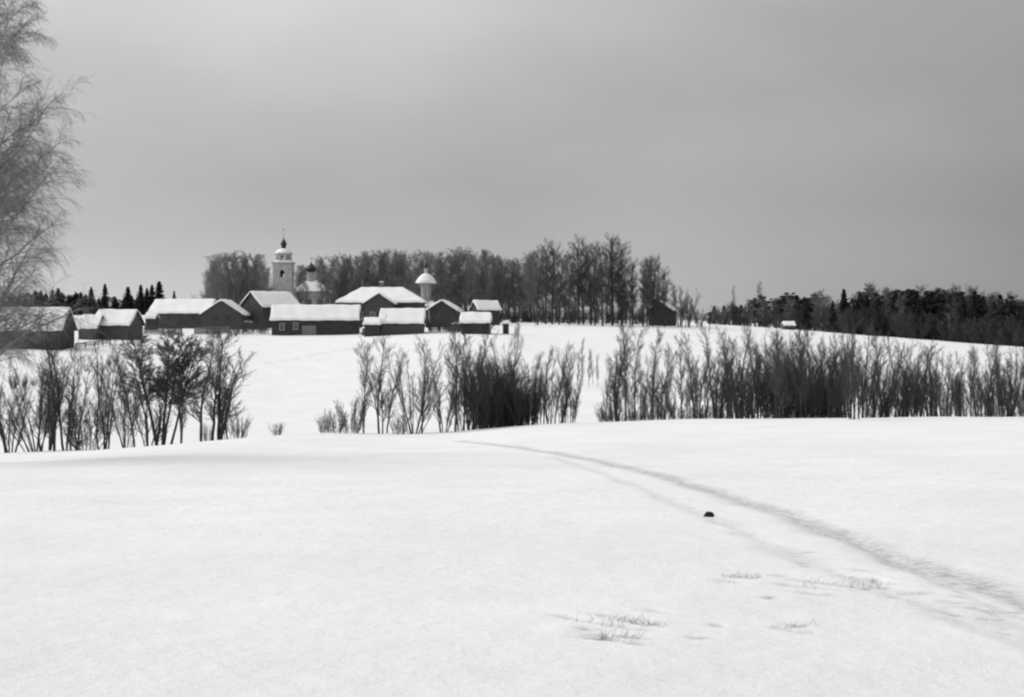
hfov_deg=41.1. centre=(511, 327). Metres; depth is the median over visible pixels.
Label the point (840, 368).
alder tree
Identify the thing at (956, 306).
pine tree
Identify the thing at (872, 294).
bare tree
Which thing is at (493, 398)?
shrub
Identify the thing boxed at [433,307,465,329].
bush
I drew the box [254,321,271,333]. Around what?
bush
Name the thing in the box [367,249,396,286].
grove tree
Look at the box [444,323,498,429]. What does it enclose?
alder tree
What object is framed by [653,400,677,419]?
bush
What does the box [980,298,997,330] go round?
bare tree
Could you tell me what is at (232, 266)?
grove tree
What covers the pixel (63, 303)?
spruce tree
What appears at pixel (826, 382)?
shrub
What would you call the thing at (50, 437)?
alder tree
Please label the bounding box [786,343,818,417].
shrub
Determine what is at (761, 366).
alder tree
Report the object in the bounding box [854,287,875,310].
pine tree
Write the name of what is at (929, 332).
shrub
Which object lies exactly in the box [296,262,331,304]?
church
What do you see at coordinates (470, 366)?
alder tree
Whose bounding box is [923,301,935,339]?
spruce tree
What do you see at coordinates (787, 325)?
shed
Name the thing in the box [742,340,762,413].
alder tree
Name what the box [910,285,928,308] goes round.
bare tree
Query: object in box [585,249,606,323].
grove tree
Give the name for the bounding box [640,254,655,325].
tall tree
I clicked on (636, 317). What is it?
shrub
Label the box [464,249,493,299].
grove tree
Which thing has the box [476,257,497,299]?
grove tree
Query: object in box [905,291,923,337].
spruce tree
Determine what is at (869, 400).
alder tree
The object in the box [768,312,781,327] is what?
shrub
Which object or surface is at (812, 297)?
bare tree
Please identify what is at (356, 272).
grove tree
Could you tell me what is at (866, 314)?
shrub
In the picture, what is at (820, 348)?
alder tree
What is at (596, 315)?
shrub
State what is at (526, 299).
grove tree
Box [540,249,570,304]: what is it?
grove tree
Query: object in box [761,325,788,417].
alder tree
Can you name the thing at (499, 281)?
grove tree
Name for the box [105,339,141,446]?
alder tree
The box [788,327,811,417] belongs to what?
alder tree
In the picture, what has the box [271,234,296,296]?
bell tower
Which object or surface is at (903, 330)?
shrub
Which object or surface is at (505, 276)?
grove tree
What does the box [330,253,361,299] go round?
grove tree
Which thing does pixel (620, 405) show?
alder tree
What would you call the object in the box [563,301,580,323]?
shrub
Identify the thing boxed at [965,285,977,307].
bare tree
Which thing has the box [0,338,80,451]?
alder tree
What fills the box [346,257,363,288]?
grove tree
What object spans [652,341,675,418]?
alder tree
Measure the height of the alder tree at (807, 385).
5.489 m
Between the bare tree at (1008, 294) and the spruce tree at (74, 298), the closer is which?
the bare tree at (1008, 294)
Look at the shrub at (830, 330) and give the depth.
290.05 m
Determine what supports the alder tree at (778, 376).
on the ground
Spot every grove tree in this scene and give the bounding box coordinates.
[200,270,220,298]
[200,271,215,298]
[203,262,220,298]
[204,254,226,295]
[204,257,229,300]
[207,253,228,298]
[212,253,233,299]
[218,252,241,299]
[222,250,244,302]
[224,254,249,302]
[228,256,251,304]
[234,256,250,301]
[236,249,258,300]
[242,254,268,294]
[243,261,263,292]
[250,254,270,288]
[254,264,269,290]
[261,267,275,291]
[293,276,307,302]
[294,264,303,287]
[294,267,306,287]
[296,267,306,281]
[302,285,313,304]
[312,255,331,283]
[313,271,329,304]
[315,259,334,301]
[316,263,328,287]
[318,267,339,304]
[326,259,346,303]
[327,257,337,303]
[328,254,344,297]
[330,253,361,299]
[331,258,352,303]
[332,259,351,304]
[346,256,370,291]
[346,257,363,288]
[349,256,364,291]
[353,250,367,283]
[357,252,375,286]
[364,254,380,286]
[367,249,388,286]
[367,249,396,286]
[374,248,399,283]
[381,254,398,286]
[386,250,406,285]
[390,254,405,288]
[390,255,409,289]
[394,250,411,286]
[399,254,420,293]
[399,256,418,290]
[405,252,434,299]
[406,249,429,286]
[408,252,434,288]
[411,251,446,299]
[419,258,436,300]
[421,250,435,291]
[431,251,447,301]
[431,256,456,303]
[435,255,455,300]
[437,254,460,302]
[439,249,461,303]
[445,245,476,303]
[450,249,469,304]
[451,247,476,311]
[457,253,485,305]
[463,253,480,303]
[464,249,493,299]
[469,248,493,299]
[469,252,487,300]
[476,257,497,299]
[482,254,506,300]
[483,256,497,297]
[490,254,506,300]
[491,262,511,320]
[493,260,509,301]
[498,262,520,308]
[499,256,511,307]
[502,259,525,311]
[505,259,514,313]
[507,256,527,320]
[513,261,530,307]
[517,249,539,306]
[519,253,543,322]
[529,252,548,319]
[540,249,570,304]
[542,257,565,322]
[560,258,573,322]
[561,253,587,323]
[573,256,590,322]
[579,251,598,314]
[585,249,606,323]
[599,244,621,307]
[599,246,621,323]
[609,250,636,323]
[613,248,633,316]
[625,261,638,321]
[636,259,647,324]
[639,258,660,323]
[645,257,659,304]
[656,263,662,300]
[660,272,671,303]
[670,281,676,306]
[678,285,684,317]
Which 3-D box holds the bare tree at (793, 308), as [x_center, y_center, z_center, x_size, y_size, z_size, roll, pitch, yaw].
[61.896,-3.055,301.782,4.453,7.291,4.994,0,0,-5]
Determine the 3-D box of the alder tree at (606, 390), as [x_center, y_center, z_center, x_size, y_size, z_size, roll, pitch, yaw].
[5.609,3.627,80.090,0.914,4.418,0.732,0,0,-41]
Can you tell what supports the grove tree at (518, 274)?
on the ground
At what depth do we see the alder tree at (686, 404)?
82.26 m
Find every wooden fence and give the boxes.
[75,339,110,348]
[144,326,181,334]
[194,326,230,334]
[233,322,271,331]
[518,318,648,323]
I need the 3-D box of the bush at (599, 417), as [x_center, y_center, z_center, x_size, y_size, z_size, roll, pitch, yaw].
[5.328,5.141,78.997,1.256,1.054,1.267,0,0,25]
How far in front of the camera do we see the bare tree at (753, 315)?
307.59 m
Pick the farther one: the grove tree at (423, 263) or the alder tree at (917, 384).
the grove tree at (423, 263)
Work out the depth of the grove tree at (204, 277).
295.49 m
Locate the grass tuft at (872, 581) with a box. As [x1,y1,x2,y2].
[803,577,889,590]
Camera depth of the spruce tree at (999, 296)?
281.72 m
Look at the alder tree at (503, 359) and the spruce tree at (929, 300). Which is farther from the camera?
the spruce tree at (929, 300)
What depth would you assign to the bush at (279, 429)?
80.03 m
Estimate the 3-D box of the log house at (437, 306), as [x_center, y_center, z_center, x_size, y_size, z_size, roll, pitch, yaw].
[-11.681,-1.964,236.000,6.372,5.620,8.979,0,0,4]
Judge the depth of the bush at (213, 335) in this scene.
202.96 m
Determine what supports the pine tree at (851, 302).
on the ground
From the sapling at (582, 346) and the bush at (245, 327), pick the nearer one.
the sapling at (582, 346)
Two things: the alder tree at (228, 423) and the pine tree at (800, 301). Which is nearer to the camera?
the alder tree at (228, 423)
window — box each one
[212,315,216,320]
[226,315,230,320]
[279,323,284,329]
[293,322,297,329]
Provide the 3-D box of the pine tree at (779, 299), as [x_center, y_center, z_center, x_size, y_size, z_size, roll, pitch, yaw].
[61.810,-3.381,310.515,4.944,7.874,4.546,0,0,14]
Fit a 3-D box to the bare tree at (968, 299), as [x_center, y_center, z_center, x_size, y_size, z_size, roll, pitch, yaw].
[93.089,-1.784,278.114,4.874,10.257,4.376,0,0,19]
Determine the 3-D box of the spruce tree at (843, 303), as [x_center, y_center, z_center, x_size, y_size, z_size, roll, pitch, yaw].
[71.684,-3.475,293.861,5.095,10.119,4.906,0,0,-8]
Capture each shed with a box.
[77,314,103,339]
[95,309,145,339]
[144,312,159,329]
[362,317,380,336]
[379,308,426,334]
[460,312,492,333]
[781,321,795,329]
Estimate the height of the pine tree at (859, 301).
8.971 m
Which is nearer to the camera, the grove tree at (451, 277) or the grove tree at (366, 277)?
the grove tree at (451, 277)
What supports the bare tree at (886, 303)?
on the ground
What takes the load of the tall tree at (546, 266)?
on the ground
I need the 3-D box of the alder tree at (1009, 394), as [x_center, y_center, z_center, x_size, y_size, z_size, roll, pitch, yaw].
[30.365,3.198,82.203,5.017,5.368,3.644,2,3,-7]
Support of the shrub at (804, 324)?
on the ground
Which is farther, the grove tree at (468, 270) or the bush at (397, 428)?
the grove tree at (468, 270)
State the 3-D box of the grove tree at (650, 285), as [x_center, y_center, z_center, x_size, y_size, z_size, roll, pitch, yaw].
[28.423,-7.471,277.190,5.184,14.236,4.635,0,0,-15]
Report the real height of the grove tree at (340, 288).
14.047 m
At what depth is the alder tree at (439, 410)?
75.14 m
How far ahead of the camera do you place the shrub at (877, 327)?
284.97 m
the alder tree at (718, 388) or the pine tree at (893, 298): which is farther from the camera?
the pine tree at (893, 298)
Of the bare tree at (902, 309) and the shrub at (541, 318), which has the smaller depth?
the shrub at (541, 318)
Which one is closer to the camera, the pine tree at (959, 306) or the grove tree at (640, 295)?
the grove tree at (640, 295)
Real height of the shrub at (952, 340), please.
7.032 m
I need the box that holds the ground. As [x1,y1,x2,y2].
[0,315,1023,696]
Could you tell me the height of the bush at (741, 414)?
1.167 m
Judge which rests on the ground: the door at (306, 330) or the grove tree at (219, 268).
the grove tree at (219, 268)
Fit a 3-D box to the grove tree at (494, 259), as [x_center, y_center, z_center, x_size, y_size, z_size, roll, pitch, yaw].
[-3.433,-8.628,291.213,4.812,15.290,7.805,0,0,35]
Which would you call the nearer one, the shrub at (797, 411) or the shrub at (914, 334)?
the shrub at (797, 411)
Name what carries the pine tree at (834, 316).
on the ground
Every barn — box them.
[239,291,299,327]
[269,304,361,334]
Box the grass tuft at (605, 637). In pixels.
[583,625,646,641]
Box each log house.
[0,307,77,349]
[148,299,216,327]
[199,299,250,329]
[335,281,427,327]
[425,299,463,326]
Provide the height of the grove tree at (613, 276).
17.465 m
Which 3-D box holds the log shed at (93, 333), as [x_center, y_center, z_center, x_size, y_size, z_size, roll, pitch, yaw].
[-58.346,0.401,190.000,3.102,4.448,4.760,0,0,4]
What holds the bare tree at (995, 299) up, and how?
on the ground
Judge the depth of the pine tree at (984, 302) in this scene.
277.83 m
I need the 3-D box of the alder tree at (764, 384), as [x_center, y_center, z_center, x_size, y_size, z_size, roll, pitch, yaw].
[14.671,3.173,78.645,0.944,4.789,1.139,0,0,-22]
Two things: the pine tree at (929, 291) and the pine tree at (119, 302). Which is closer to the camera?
the pine tree at (929, 291)
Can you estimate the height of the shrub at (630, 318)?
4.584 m
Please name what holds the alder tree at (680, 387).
on the ground
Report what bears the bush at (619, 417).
on the ground
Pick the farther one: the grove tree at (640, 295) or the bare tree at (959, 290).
the bare tree at (959, 290)
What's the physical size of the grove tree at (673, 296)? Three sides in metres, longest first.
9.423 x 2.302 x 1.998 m
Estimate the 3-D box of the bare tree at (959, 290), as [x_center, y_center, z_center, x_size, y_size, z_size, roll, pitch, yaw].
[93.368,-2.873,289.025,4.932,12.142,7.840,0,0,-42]
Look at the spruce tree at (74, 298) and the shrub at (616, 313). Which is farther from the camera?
the spruce tree at (74, 298)
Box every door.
[83,329,90,337]
[115,326,122,336]
[302,326,315,334]
[472,324,478,332]
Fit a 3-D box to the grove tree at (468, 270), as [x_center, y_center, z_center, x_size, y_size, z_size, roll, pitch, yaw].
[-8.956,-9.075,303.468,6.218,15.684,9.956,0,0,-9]
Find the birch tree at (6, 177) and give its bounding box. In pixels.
[0,0,110,383]
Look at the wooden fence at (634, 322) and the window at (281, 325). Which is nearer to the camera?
the window at (281, 325)
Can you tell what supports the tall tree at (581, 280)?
on the ground
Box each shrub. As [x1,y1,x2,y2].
[9,372,21,388]
[20,373,28,387]
[444,296,471,310]
[465,356,495,428]
[466,364,510,428]
[474,364,509,427]
[475,355,508,428]
[476,344,499,425]
[488,363,528,427]
[489,359,537,392]
[491,300,525,322]
[491,361,523,426]
[502,363,530,425]
[504,369,526,426]
[505,306,522,322]
[507,368,535,425]
[511,304,530,321]
[517,376,548,424]
[518,302,536,322]
[526,301,551,322]
[534,302,560,322]
[548,306,563,322]
[554,307,566,322]
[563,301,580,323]
[570,305,588,322]
[576,307,599,322]
[585,305,600,322]
[600,304,627,323]
[603,303,636,321]
[623,306,640,321]
[631,305,644,323]
[637,303,648,321]
[690,308,708,326]
[710,305,732,324]
[724,315,735,324]
[726,304,752,325]
[731,353,790,418]
[742,313,753,325]
[753,354,790,418]
[757,308,775,327]
[761,344,805,418]
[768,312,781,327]
[777,304,803,326]
[778,347,807,417]
[783,334,834,417]
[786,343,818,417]
[791,310,804,329]
[798,319,808,329]
[801,314,812,330]
[806,352,844,417]
[809,311,824,330]
[810,349,855,417]
[815,310,831,331]
[821,314,843,332]
[821,319,837,332]
[834,305,873,333]
[834,307,865,333]
[835,313,848,332]
[845,307,870,334]
[860,385,880,417]
[862,315,875,335]
[864,314,884,335]
[867,304,908,336]
[877,380,896,417]
[886,308,921,337]
[887,311,908,336]
[887,377,908,416]
[888,312,916,337]
[900,311,932,339]
[904,365,920,416]
[905,305,929,338]
[914,320,936,339]
[923,314,946,339]
[925,385,941,416]
[928,310,961,340]
[933,316,968,341]
[934,370,958,416]
[943,309,970,341]
[950,382,970,416]
[951,319,975,342]
[958,321,982,342]
[963,316,996,343]
[964,375,994,416]
[966,315,987,343]
[973,312,996,343]
[980,318,1013,344]
[982,314,1023,344]
[985,376,1007,416]
[994,319,1023,345]
[997,314,1023,346]
[1000,378,1019,416]
[1002,313,1023,345]
[1013,389,1023,416]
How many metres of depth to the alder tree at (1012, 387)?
81.08 m
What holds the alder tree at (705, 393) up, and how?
on the ground
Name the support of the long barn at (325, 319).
on the ground
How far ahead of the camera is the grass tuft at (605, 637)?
9.01 m
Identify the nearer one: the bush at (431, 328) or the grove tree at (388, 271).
the bush at (431, 328)
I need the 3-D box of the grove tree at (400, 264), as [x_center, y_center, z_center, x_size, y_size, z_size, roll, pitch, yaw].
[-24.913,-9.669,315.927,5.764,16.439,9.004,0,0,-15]
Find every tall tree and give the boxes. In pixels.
[528,247,548,324]
[533,238,557,323]
[540,242,567,323]
[547,251,568,324]
[559,253,579,324]
[566,235,592,324]
[572,244,587,324]
[578,241,606,324]
[580,243,604,325]
[590,240,611,325]
[593,232,629,324]
[611,240,637,325]
[620,257,640,325]
[636,260,652,326]
[640,251,662,326]
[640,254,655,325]
[651,265,672,326]
[669,287,688,326]
[681,289,702,326]
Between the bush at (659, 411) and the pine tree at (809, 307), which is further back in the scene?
the pine tree at (809, 307)
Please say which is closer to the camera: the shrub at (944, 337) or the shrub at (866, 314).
the shrub at (944, 337)
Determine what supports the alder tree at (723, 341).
on the ground
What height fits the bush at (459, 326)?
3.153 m
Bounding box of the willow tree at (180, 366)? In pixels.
[113,327,215,445]
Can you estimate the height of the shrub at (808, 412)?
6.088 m
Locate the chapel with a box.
[415,258,436,308]
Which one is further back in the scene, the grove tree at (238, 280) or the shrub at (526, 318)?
the grove tree at (238, 280)
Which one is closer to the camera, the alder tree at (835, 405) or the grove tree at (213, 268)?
the alder tree at (835, 405)
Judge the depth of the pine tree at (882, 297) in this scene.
291.75 m
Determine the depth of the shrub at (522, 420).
78.68 m
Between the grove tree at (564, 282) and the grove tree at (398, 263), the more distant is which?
the grove tree at (398, 263)
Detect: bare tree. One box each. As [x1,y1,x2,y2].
[722,304,728,319]
[730,285,735,314]
[738,304,748,324]
[744,300,754,322]
[750,299,760,326]
[755,298,772,320]
[756,280,762,310]
[769,299,779,321]
[771,304,781,318]
[778,301,792,320]
[783,297,801,316]
[798,295,817,323]
[811,298,826,322]
[814,297,832,321]
[816,289,825,330]
[859,282,874,307]
[863,284,878,303]
[871,286,893,333]
[891,291,907,336]
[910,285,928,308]
[934,290,950,330]
[939,296,962,340]
[946,285,960,302]
[949,283,960,312]
[963,294,976,323]
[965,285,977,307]
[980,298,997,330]
[991,291,1000,313]
[1006,291,1018,300]
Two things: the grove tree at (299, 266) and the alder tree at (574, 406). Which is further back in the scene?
the grove tree at (299, 266)
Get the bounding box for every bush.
[53,407,116,450]
[160,327,179,337]
[200,421,213,440]
[205,327,224,338]
[226,326,238,336]
[228,413,253,438]
[229,322,250,333]
[242,325,261,333]
[246,314,266,329]
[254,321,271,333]
[268,423,285,434]
[316,415,332,432]
[321,407,350,432]
[332,397,369,432]
[385,409,411,433]
[425,318,445,331]
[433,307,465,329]
[434,319,452,331]
[440,316,460,332]
[594,403,624,421]
[594,407,613,421]
[617,410,627,421]
[623,409,636,420]
[630,406,649,420]
[642,408,653,419]
[648,409,660,419]
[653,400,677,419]
[668,404,686,418]
[678,407,692,418]
[690,404,711,418]
[696,406,711,418]
[708,405,724,418]
[717,404,737,418]
[729,401,748,418]
[736,404,750,418]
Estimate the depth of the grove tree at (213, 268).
310.16 m
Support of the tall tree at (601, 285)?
on the ground
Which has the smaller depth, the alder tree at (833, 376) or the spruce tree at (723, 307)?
the alder tree at (833, 376)
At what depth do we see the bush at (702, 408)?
76.66 m
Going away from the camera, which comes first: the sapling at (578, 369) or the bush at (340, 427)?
the bush at (340, 427)
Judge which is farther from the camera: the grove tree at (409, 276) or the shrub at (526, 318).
the grove tree at (409, 276)
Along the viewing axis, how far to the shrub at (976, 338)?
268.62 m
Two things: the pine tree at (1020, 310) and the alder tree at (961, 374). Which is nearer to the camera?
the alder tree at (961, 374)
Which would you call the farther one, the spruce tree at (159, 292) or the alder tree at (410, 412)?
the spruce tree at (159, 292)
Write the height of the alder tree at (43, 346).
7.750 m
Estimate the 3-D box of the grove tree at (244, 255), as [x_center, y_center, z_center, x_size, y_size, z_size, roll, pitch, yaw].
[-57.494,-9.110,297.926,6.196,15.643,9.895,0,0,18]
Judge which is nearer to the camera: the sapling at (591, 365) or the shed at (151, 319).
the sapling at (591, 365)
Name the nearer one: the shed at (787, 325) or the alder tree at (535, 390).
the alder tree at (535, 390)
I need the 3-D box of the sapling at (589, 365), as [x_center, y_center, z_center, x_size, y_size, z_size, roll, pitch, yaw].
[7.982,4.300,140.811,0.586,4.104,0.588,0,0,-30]
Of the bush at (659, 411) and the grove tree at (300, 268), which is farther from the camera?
the grove tree at (300, 268)
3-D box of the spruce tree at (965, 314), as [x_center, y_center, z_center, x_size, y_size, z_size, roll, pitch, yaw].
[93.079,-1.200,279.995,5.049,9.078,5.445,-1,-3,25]
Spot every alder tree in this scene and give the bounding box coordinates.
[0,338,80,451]
[0,375,35,452]
[27,338,75,450]
[30,315,68,450]
[36,325,87,450]
[62,344,95,449]
[86,331,130,449]
[92,358,145,447]
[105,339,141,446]
[122,348,173,445]
[156,346,190,442]
[175,331,226,441]
[199,325,256,439]
[199,331,232,440]
[216,376,239,438]
[353,316,397,433]
[355,338,375,433]
[377,337,457,433]
[383,347,407,432]
[409,335,435,433]
[426,351,460,431]
[443,320,467,431]
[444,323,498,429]
[445,348,469,430]
[450,330,475,430]
[455,333,490,428]
[460,342,487,429]
[470,344,494,428]
[484,344,511,424]
[487,330,518,426]
[496,350,523,397]
[509,316,523,378]
[509,356,533,425]
[529,350,543,424]
[529,364,551,424]
[530,358,544,423]
[537,351,559,423]
[541,347,554,423]
[551,340,573,423]
[551,347,578,422]
[558,359,581,422]
[562,352,577,422]
[571,373,583,419]
[601,353,612,416]
[605,374,619,421]
[608,315,635,421]
[609,373,624,421]
[613,314,635,420]
[619,363,628,420]
[626,326,649,420]
[626,373,636,420]
[636,370,652,420]
[638,352,659,419]
[641,325,664,419]
[649,350,677,419]
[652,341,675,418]
[661,375,677,418]
[663,383,670,413]
[673,333,690,417]
[681,329,712,417]
[683,357,692,417]
[685,362,696,416]
[687,346,709,418]
[695,317,741,418]
[701,347,712,418]
[703,370,712,414]
[707,358,722,416]
[710,335,737,418]
[710,366,730,408]
[714,325,740,418]
[718,343,745,418]
[724,323,755,418]
[728,370,749,418]
[729,359,757,418]
[737,350,756,418]
[739,322,765,418]
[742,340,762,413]
[745,351,764,418]
[754,341,769,417]
[757,342,772,418]
[758,321,793,418]
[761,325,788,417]
[761,330,786,415]
[768,328,798,417]
[782,328,826,417]
[783,337,797,417]
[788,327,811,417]
[791,326,813,417]
[793,330,812,417]
[795,320,846,417]
[813,338,856,417]
[817,340,826,417]
[823,317,865,417]
[823,329,848,417]
[823,338,853,417]
[826,346,855,417]
[832,336,850,417]
[836,324,869,419]
[849,324,878,417]
[850,344,862,406]
[854,342,883,417]
[866,324,888,417]
[868,340,894,417]
[874,350,895,417]
[877,331,920,417]
[884,366,911,416]
[888,338,903,416]
[892,338,927,416]
[895,344,913,416]
[899,343,938,416]
[902,354,924,416]
[908,345,925,416]
[912,345,945,416]
[912,354,929,416]
[917,336,945,416]
[922,344,945,416]
[939,350,967,416]
[942,352,952,416]
[951,356,966,413]
[962,345,979,416]
[962,360,985,416]
[965,355,981,416]
[966,330,1006,416]
[978,359,1002,416]
[982,337,1023,416]
[983,333,1023,416]
[985,346,1010,416]
[1003,355,1020,416]
[1016,336,1023,416]
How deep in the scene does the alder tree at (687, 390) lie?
82.58 m
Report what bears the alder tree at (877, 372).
on the ground
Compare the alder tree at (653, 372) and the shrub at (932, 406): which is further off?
the shrub at (932, 406)
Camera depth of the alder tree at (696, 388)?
76.66 m
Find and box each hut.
[469,300,501,324]
[646,301,675,325]
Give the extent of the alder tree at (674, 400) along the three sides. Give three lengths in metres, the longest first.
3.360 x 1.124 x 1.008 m
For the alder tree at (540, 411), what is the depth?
79.51 m
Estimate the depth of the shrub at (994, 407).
82.04 m
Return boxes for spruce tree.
[36,291,46,306]
[39,292,49,306]
[48,290,57,306]
[55,288,61,306]
[58,292,66,306]
[66,295,76,314]
[72,291,80,314]
[76,293,83,314]
[82,287,96,314]
[82,294,89,312]
[99,284,110,308]
[111,297,118,308]
[119,287,134,308]
[134,285,147,313]
[141,288,150,314]
[144,285,154,313]
[149,281,164,302]
[708,306,719,323]
[720,305,731,324]
[835,289,852,331]
[859,295,873,334]
[869,293,878,315]
[871,297,887,335]
[890,300,907,336]
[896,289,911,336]
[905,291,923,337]
[911,298,927,337]
[923,291,941,338]
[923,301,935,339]
[928,290,942,339]
[959,301,969,334]
[961,290,986,342]
[977,295,987,343]
[996,294,1009,312]
[999,307,1015,344]
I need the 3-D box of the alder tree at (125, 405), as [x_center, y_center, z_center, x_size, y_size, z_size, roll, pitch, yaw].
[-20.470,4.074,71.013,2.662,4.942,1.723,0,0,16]
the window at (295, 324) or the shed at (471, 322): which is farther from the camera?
the window at (295, 324)
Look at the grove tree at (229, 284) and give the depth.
294.19 m
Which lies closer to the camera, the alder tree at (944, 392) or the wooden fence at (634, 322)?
the alder tree at (944, 392)
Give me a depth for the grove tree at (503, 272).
304.52 m
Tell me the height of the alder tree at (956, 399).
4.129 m
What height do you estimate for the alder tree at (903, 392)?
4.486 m
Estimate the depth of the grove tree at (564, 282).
280.13 m
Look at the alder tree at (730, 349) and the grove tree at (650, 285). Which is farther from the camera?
the grove tree at (650, 285)
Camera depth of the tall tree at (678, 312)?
256.17 m
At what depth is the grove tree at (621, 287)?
283.27 m
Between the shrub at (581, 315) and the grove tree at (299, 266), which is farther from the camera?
the grove tree at (299, 266)
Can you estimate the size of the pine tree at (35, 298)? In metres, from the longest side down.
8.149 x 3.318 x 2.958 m
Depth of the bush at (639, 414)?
77.53 m
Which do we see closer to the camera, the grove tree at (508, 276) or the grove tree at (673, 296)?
the grove tree at (673, 296)
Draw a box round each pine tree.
[32,290,40,306]
[107,296,118,307]
[114,299,121,308]
[730,306,739,325]
[746,299,756,323]
[752,294,767,326]
[766,298,780,327]
[775,300,789,323]
[776,296,791,315]
[780,292,797,319]
[793,298,810,329]
[800,302,817,330]
[807,303,819,327]
[808,293,823,302]
[822,304,833,321]
[828,309,840,332]
[847,297,855,314]
[853,294,873,316]
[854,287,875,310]
[871,301,890,330]
[874,293,892,318]
[884,289,902,319]
[885,293,898,326]
[897,298,911,318]
[906,289,915,304]
[925,287,943,339]
[925,293,947,330]
[934,289,952,338]
[942,291,966,333]
[947,292,968,341]
[981,300,996,338]
[989,303,1011,338]
[999,300,1023,328]
[1005,296,1022,314]
[1008,301,1023,327]
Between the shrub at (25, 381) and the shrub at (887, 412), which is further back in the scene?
the shrub at (25, 381)
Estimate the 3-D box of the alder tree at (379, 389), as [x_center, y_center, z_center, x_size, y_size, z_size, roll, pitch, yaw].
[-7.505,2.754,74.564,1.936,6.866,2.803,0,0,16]
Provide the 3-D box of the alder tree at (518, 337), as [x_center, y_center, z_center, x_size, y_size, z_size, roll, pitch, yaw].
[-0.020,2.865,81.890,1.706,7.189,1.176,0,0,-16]
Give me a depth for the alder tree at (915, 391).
77.23 m
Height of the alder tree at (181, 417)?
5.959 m
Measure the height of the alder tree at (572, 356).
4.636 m
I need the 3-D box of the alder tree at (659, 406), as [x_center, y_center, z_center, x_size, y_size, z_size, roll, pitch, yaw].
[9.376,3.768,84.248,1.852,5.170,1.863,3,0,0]
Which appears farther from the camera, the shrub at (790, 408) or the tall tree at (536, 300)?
the tall tree at (536, 300)
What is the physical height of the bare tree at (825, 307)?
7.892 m
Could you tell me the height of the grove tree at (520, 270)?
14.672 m
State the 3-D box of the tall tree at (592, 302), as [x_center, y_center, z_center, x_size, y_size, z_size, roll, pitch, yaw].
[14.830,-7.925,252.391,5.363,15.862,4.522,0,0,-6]
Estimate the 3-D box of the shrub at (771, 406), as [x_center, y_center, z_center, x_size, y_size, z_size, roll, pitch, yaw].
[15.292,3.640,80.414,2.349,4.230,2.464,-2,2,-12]
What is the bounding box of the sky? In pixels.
[0,0,1023,319]
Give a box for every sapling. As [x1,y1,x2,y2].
[576,349,580,386]
[580,338,584,385]
[587,350,591,378]
[589,349,593,378]
[595,353,599,379]
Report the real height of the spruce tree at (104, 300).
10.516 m
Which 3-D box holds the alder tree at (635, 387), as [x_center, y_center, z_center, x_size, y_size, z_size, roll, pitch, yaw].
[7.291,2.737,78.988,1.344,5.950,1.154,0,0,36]
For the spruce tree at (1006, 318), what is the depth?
270.23 m
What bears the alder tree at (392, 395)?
on the ground
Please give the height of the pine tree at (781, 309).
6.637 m
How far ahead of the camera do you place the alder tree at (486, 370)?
77.56 m
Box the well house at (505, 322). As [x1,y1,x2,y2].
[502,318,509,333]
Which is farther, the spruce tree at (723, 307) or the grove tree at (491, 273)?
the spruce tree at (723, 307)
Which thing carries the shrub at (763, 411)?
on the ground
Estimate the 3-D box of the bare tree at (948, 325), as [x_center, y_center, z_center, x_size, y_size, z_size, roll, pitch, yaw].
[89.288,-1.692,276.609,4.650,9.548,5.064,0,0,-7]
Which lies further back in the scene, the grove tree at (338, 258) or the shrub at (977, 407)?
the grove tree at (338, 258)
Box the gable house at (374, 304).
[362,292,396,316]
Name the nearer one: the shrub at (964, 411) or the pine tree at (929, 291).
the shrub at (964, 411)
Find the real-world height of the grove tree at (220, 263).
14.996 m
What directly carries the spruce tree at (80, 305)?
on the ground
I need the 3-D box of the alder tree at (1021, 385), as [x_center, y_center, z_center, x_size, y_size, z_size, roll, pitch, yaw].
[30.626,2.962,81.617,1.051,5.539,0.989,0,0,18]
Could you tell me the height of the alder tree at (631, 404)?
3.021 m
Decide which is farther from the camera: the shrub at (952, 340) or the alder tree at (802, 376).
the shrub at (952, 340)
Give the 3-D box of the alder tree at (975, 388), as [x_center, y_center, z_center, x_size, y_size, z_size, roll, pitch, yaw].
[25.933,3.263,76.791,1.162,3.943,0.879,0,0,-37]
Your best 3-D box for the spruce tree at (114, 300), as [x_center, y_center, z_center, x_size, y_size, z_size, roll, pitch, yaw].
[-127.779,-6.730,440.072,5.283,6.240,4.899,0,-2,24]
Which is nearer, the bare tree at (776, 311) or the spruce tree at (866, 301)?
the spruce tree at (866, 301)
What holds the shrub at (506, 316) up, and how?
on the ground
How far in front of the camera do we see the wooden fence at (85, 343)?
175.86 m
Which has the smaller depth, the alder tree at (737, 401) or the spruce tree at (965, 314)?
the alder tree at (737, 401)
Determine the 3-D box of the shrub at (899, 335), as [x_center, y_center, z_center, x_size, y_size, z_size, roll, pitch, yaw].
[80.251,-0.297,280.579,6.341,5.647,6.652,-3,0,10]
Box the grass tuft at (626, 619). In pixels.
[574,612,666,625]
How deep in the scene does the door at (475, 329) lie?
204.94 m
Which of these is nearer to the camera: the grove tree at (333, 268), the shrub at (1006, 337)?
the shrub at (1006, 337)
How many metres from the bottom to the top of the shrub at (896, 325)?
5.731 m
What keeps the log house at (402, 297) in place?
on the ground
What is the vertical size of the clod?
0.112 m
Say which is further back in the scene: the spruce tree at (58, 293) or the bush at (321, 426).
the spruce tree at (58, 293)
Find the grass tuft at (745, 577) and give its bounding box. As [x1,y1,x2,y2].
[722,571,768,578]
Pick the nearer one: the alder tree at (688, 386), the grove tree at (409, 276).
the alder tree at (688, 386)
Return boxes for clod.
[703,511,713,516]
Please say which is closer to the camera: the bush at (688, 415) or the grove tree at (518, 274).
the bush at (688, 415)

